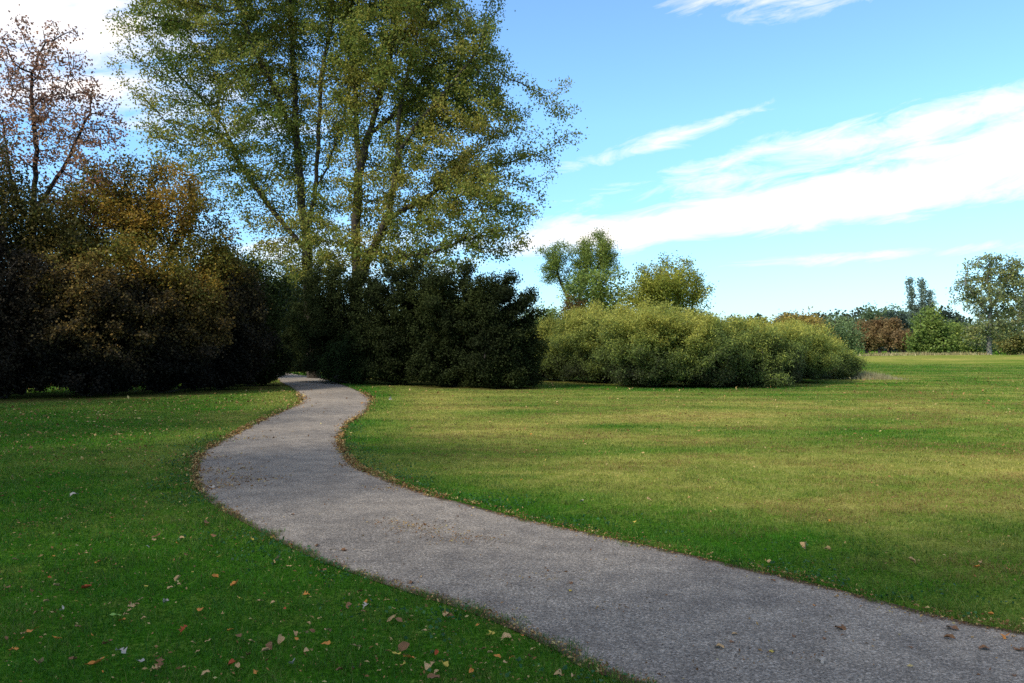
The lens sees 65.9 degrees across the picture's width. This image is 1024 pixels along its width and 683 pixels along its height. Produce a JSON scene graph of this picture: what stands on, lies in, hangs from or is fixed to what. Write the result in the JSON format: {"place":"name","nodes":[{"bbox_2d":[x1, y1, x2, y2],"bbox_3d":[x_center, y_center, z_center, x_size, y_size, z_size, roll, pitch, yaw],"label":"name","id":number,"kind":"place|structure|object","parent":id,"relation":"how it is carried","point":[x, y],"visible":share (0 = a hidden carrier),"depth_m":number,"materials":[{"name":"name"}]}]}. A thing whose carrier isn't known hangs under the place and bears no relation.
{"place":"outdoors","nodes":[
{"label":"outdoors","id":0,"kind":"place"},
{"bbox_2d":[0,348,1023,682],"bbox_3d":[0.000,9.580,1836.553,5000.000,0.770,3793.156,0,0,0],"label":"ground","id":1,"kind":"structure","parent":0,"point":[996,358],"depth_m":7.83,"materials":[{"name":"green plant"}]},
{"bbox_2d":[0,220,81,397],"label":"thicket shrub","id":2,"kind":"object","parent":1,"relation":"on","point":[11,349],"visible":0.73,"depth_m":23.59,"materials":[{"name":"green plant"}]},
{"bbox_2d":[0,126,121,393],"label":"dark tree","id":3,"kind":"object","parent":1,"relation":"on","point":[18,213],"visible":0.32,"depth_m":25.74,"materials":[{"name":"green plant"}]},
{"bbox_2d":[0,4,136,390],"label":"rusty tree","id":4,"kind":"object","parent":1,"relation":"on","point":[35,119],"visible":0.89,"depth_m":27.40,"materials":[{"name":"brown plant"}]},
{"bbox_2d":[0,242,171,395],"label":"thicket shrub","id":5,"kind":"object","parent":1,"relation":"on","point":[95,371],"visible":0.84,"depth_m":24.14,"materials":[{"name":"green plant"}]},
{"bbox_2d":[81,584,91,587],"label":"fallen leaf","id":6,"kind":"object","parent":1,"relation":"on","point":[85,586],"visible":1,"depth_m":5.11,"materials":[{"name":"red plant"}]},
{"bbox_2d":[85,657,103,664],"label":"fallen leaf","id":7,"kind":"object","parent":1,"relation":"on","point":[93,662],"visible":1,"depth_m":3.89,"materials":[{"name":"orange plant"}]},
{"bbox_2d":[115,647,126,653],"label":"fallen leaf","id":8,"kind":"object","parent":1,"relation":"on","point":[123,651],"visible":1,"depth_m":4.05,"materials":[{"name":"grey plant"}]},
{"bbox_2d":[12,145,254,389],"bbox_3d":[-13.284,-2.540,27.149,8.526,8.643,5.531,0,0,0],"label":"golden tree","id":9,"kind":"object","parent":1,"relation":"on","point":[134,222],"visible":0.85,"depth_m":27.29,"materials":[{"name":"brown plant"}]},
{"bbox_2d":[154,658,163,669],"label":"fallen leaf","id":10,"kind":"object","parent":1,"relation":"on","point":[160,663],"visible":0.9,"depth_m":3.89,"materials":[{"name":"brown plant"}]},
{"bbox_2d":[88,260,237,392],"bbox_3d":[-11.831,-0.493,26.340,5.528,4.572,4.250,0,0,0],"label":"thicket shrub","id":11,"kind":"object","parent":1,"relation":"on","point":[179,358],"visible":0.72,"depth_m":25.89,"materials":[{"name":"green plant"}]},
{"bbox_2d":[180,255,282,388],"bbox_3d":[-10.640,-0.713,28.546,4.637,5.023,3.639,0,0,0],"label":"thicket shrub","id":12,"kind":"object","parent":1,"relation":"on","point":[241,361],"visible":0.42,"depth_m":28.01,"materials":[{"name":"green plant"}]},
{"bbox_2d":[100,0,381,377],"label":"cottonwood tree","id":13,"kind":"object","parent":1,"relation":"on","point":[255,41],"visible":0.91,"depth_m":37.16,"materials":[{"name":"green plant"}]},
{"bbox_2d":[189,237,303,335],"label":"green shrub","id":14,"kind":"object","parent":1,"relation":"on","point":[273,284],"visible":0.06,"depth_m":37.80,"materials":[{"name":"green plant"}]},
{"bbox_2d":[236,279,298,385],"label":"thicket shrub","id":15,"kind":"object","parent":1,"relation":"on","point":[279,367],"visible":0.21,"depth_m":30.78,"materials":[{"name":"green plant"}]},
{"bbox_2d":[265,641,271,649],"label":"fallen leaf","id":16,"kind":"object","parent":1,"relation":"on","point":[269,645],"visible":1,"depth_m":4.11,"materials":[{"name":"brown plant"}]},
{"bbox_2d":[277,634,284,643],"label":"fallen leaf","id":17,"kind":"object","parent":1,"relation":"on","point":[280,639],"visible":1,"depth_m":4.21,"materials":[{"name":"beige plant"}]},
{"bbox_2d":[266,256,321,302],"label":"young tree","id":18,"kind":"object","parent":1,"relation":"on","point":[279,271],"visible":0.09,"depth_m":49.87,"materials":[{"name":"green plant"}]},
{"bbox_2d":[272,283,320,361],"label":"dark bush","id":19,"kind":"object","parent":1,"relation":"on","point":[285,336],"visible":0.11,"depth_m":47.60,"materials":[{"name":"green plant"}]},
{"bbox_2d":[277,258,389,380],"bbox_3d":[-7.358,-0.935,34.216,5.005,5.545,4.355,0,0,0],"label":"dark bush","id":20,"kind":"object","parent":1,"relation":"on","point":[328,309],"visible":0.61,"depth_m":33.39,"materials":[{"name":"green plant"}]},
{"bbox_2d":[315,326,371,383],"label":"dark bush","id":21,"kind":"object","parent":1,"relation":"on","point":[343,364],"visible":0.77,"depth_m":32.13,"materials":[{"name":"green plant"}]},
{"bbox_2d":[342,253,437,384],"bbox_3d":[-4.356,-0.902,32.149,4.236,5.459,4.124,0,0,27],"label":"dark bush","id":22,"kind":"object","parent":1,"relation":"on","point":[382,339],"visible":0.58,"depth_m":31.25,"materials":[{"name":"green plant"}]},
{"bbox_2d":[396,641,409,651],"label":"fallen leaf","id":23,"kind":"object","parent":1,"relation":"on","point":[403,645],"visible":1,"depth_m":4.11,"materials":[{"name":"brown plant"}]},
{"bbox_2d":[424,663,431,669],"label":"fallen leaf","id":24,"kind":"object","parent":1,"relation":"on","point":[427,665],"visible":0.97,"depth_m":3.85,"materials":[{"name":"beige plant"}]},
{"bbox_2d":[385,258,478,386],"bbox_3d":[-2.411,-0.672,30.541,4.932,4.957,4.112,0,0,0],"label":"dark bush","id":25,"kind":"object","parent":1,"relation":"on","point":[437,301],"visible":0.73,"depth_m":29.73,"materials":[{"name":"green plant"}]},
{"bbox_2d":[427,673,439,677],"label":"fallen leaf","id":26,"kind":"object","parent":1,"relation":"on","point":[431,675],"visible":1,"depth_m":3.74,"materials":[{"name":"brown plant"}]},
{"bbox_2d":[296,0,589,301],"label":"cottonwood tree","id":27,"kind":"object","parent":1,"relation":"on","point":[459,176],"visible":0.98,"depth_m":35.30,"materials":[{"name":"green plant"}]},
{"bbox_2d":[441,660,448,666],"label":"fallen leaf","id":28,"kind":"object","parent":1,"relation":"on","point":[445,664],"visible":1,"depth_m":3.88,"materials":[{"name":"yellow plant"}]},
{"bbox_2d":[450,268,551,387],"bbox_3d":[-0.394,-0.457,29.235,3.762,4.547,3.097,0,0,0],"label":"dark bush","id":29,"kind":"object","parent":1,"relation":"on","point":[492,329],"visible":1,"depth_m":28.63,"materials":[{"name":"green plant"}]},
{"bbox_2d":[501,632,510,637],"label":"fallen leaf","id":30,"kind":"object","parent":1,"relation":"on","point":[505,634],"visible":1,"depth_m":4.25,"materials":[{"name":"beige plant"}]},
{"bbox_2d":[0,372,1023,682],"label":"leaf litter","id":31,"kind":"object","parent":1,"relation":"on","point":[258,420],"visible":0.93,"depth_m":8.76,"materials":[{"name":"brown plant"}]},
{"bbox_2d":[521,303,567,324],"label":"green shrub","id":32,"kind":"object","parent":1,"relation":"on","point":[553,312],"visible":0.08,"depth_m":59.75,"materials":[{"name":"green plant"}]},
{"bbox_2d":[515,311,577,379],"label":"willow shrub","id":33,"kind":"object","parent":1,"relation":"on","point":[546,329],"visible":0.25,"depth_m":34.91,"materials":[{"name":"green plant"}]},
{"bbox_2d":[554,669,561,675],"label":"fallen leaf","id":34,"kind":"object","parent":1,"relation":"on","point":[557,672],"visible":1,"depth_m":3.76,"materials":[{"name":"beige plant"}]},
{"bbox_2d":[108,423,1019,682],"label":"clover","id":35,"kind":"object","parent":1,"relation":"on","point":[459,618],"visible":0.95,"depth_m":6.36,"materials":[{"name":"green plant"}]},
{"bbox_2d":[559,291,587,320],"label":"orange shrub","id":36,"kind":"object","parent":1,"relation":"on","point":[567,306],"visible":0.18,"depth_m":55.76,"materials":[{"name":"green plant"}]},
{"bbox_2d":[532,226,623,302],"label":"twin topped tree","id":37,"kind":"object","parent":1,"relation":"on","point":[605,258],"visible":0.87,"depth_m":61.66,"materials":[{"name":"green plant"}]},
{"bbox_2d":[541,298,636,381],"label":"willow shrub","id":38,"kind":"object","parent":1,"relation":"on","point":[583,326],"visible":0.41,"depth_m":33.01,"materials":[{"name":"green plant"}]},
{"bbox_2d":[558,262,634,315],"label":"round tree","id":39,"kind":"object","parent":1,"relation":"on","point":[598,281],"visible":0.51,"depth_m":57.52,"materials":[{"name":"green plant"}]},
{"bbox_2d":[585,294,712,386],"bbox_3d":[5.390,0.003,30.534,5.129,3.651,5.044,0,0,0],"label":"willow shrub","id":40,"kind":"object","parent":1,"relation":"on","point":[624,346],"visible":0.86,"depth_m":29.25,"materials":[{"name":"green plant"}]},
{"bbox_2d":[619,250,718,314],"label":"spiky tree","id":41,"kind":"object","parent":1,"relation":"on","point":[664,285],"visible":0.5,"depth_m":55.10,"materials":[{"name":"green plant"}]},
{"bbox_2d":[638,305,795,386],"bbox_3d":[7.536,0.140,30.526,5.828,3.376,5.276,0,0,0],"label":"willow shrub","id":42,"kind":"object","parent":1,"relation":"on","point":[722,348],"visible":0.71,"depth_m":29.12,"materials":[{"name":"green plant"}]},
{"bbox_2d":[463,305,1023,348],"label":"distant wood","id":43,"kind":"object","parent":1,"relation":"on","point":[955,316],"depth_m":265.65,"materials":[{"name":"green plant"}]},
{"bbox_2d":[713,313,814,384],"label":"willow shrub","id":44,"kind":"object","parent":1,"relation":"on","point":[784,344],"visible":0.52,"depth_m":30.19,"materials":[{"name":"green plant"}]},
{"bbox_2d":[765,306,841,341],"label":"golden tree","id":45,"kind":"object","parent":1,"relation":"on","point":[812,320],"visible":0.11,"depth_m":104.64,"materials":[{"name":"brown plant"}]},
{"bbox_2d":[769,316,850,381],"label":"willow shrub","id":46,"kind":"object","parent":1,"relation":"on","point":[821,363],"visible":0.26,"depth_m":32.69,"materials":[{"name":"green plant"}]},
{"bbox_2d":[810,333,871,378],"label":"willow shrub","id":47,"kind":"object","parent":1,"relation":"on","point":[851,366],"visible":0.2,"depth_m":36.55,"materials":[{"name":"green plant"}]},
{"bbox_2d":[819,310,868,355],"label":"willow tree","id":48,"kind":"object","parent":1,"relation":"on","point":[845,331],"visible":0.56,"depth_m":110.92,"materials":[{"name":"green plant"}]},
{"bbox_2d":[847,318,874,352],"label":"russet tree","id":49,"kind":"object","parent":1,"relation":"on","point":[867,344],"visible":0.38,"depth_m":159.16,"materials":[{"name":"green plant"}]},
{"bbox_2d":[838,370,908,379],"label":"dry weeds","id":50,"kind":"object","parent":1,"relation":"on","point":[865,375],"visible":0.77,"depth_m":36.78,"materials":[{"name":"beige plant"}]},
{"bbox_2d":[863,315,889,353],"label":"russet tree","id":51,"kind":"object","parent":1,"relation":"on","point":[872,335],"visible":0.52,"depth_m":155.63,"materials":[{"name":"brown plant"}]},
{"bbox_2d":[852,300,907,350],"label":"round tree","id":52,"kind":"object","parent":1,"relation":"on","point":[869,314],"visible":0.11,"depth_m":203.95,"materials":[{"name":"green plant"}]},
{"bbox_2d":[876,316,911,353],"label":"russet tree","id":53,"kind":"object","parent":1,"relation":"on","point":[884,335],"visible":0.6,"depth_m":151.37,"materials":[{"name":"brown plant"}]},
{"bbox_2d":[882,308,913,351],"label":"dark tree","id":54,"kind":"object","parent":1,"relation":"on","point":[903,317],"visible":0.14,"depth_m":174.51,"materials":[{"name":"green plant"}]},
{"bbox_2d":[889,328,912,353],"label":"russet tree","id":55,"kind":"object","parent":1,"relation":"on","point":[898,337],"visible":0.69,"depth_m":147.34,"materials":[{"name":"brown plant"}]},
{"bbox_2d":[904,275,938,326],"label":"slender tree","id":56,"kind":"object","parent":1,"relation":"on","point":[914,308],"visible":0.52,"depth_m":117.83,"materials":[{"name":"green plant"}]},
{"bbox_2d":[902,303,972,353],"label":"green tree","id":57,"kind":"object","parent":1,"relation":"on","point":[933,340],"visible":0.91,"depth_m":101.06,"materials":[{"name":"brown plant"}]},
{"bbox_2d":[857,351,1023,355],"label":"dry grass","id":58,"kind":"structure","parent":1,"relation":"on","point":[918,353],"depth_m":87.90,"materials":[{"name":"plant"}]},
{"bbox_2d":[941,318,984,353],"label":"leafy shrub","id":59,"kind":"object","parent":1,"relation":"on","point":[972,350],"visible":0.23,"depth_m":107.24,"materials":[{"name":"green plant"}]},
{"bbox_2d":[924,319,1001,353],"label":"broad tree","id":60,"kind":"object","parent":1,"relation":"on","point":[995,349],"visible":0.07,"depth_m":148.26,"materials":[{"name":"green plant"}]},
{"bbox_2d":[946,252,1023,354],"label":"pale trunked tree","id":61,"kind":"object","parent":1,"relation":"on","point":[1005,279],"visible":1,"depth_m":99.68,"materials":[{"name":"green plant"}]},
{"bbox_2d":[992,320,1023,354],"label":"yellowing tree","id":62,"kind":"object","parent":1,"relation":"on","point":[1015,346],"visible":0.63,"depth_m":111.33,"materials":[{"name":"green plant"}]},
{"bbox_2d":[1007,290,1023,330],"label":"brown tree","id":63,"kind":"object","parent":1,"relation":"on","point":[1019,311],"visible":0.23,"depth_m":128.47,"materials":[{"name":"green plant"}]},
{"bbox_2d":[0,0,1023,325],"label":"sky","id":64,"kind":"structure","parent":0,"point":[824,155],"materials":[{"name":"blue"}]},
{"bbox_2d":[192,374,1023,682],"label":"path","id":65,"kind":"structure","parent":0,"point":[636,630],"depth_m":5.20,"materials":[{"name":"grey asphalt"}]},
{"bbox_2d":[944,634,955,638],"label":"fallen leaf","id":66,"kind":"object","parent":65,"relation":"on","point":[950,635],"visible":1,"depth_m":4.25,"materials":[{"name":"brown plant"}]}
]}

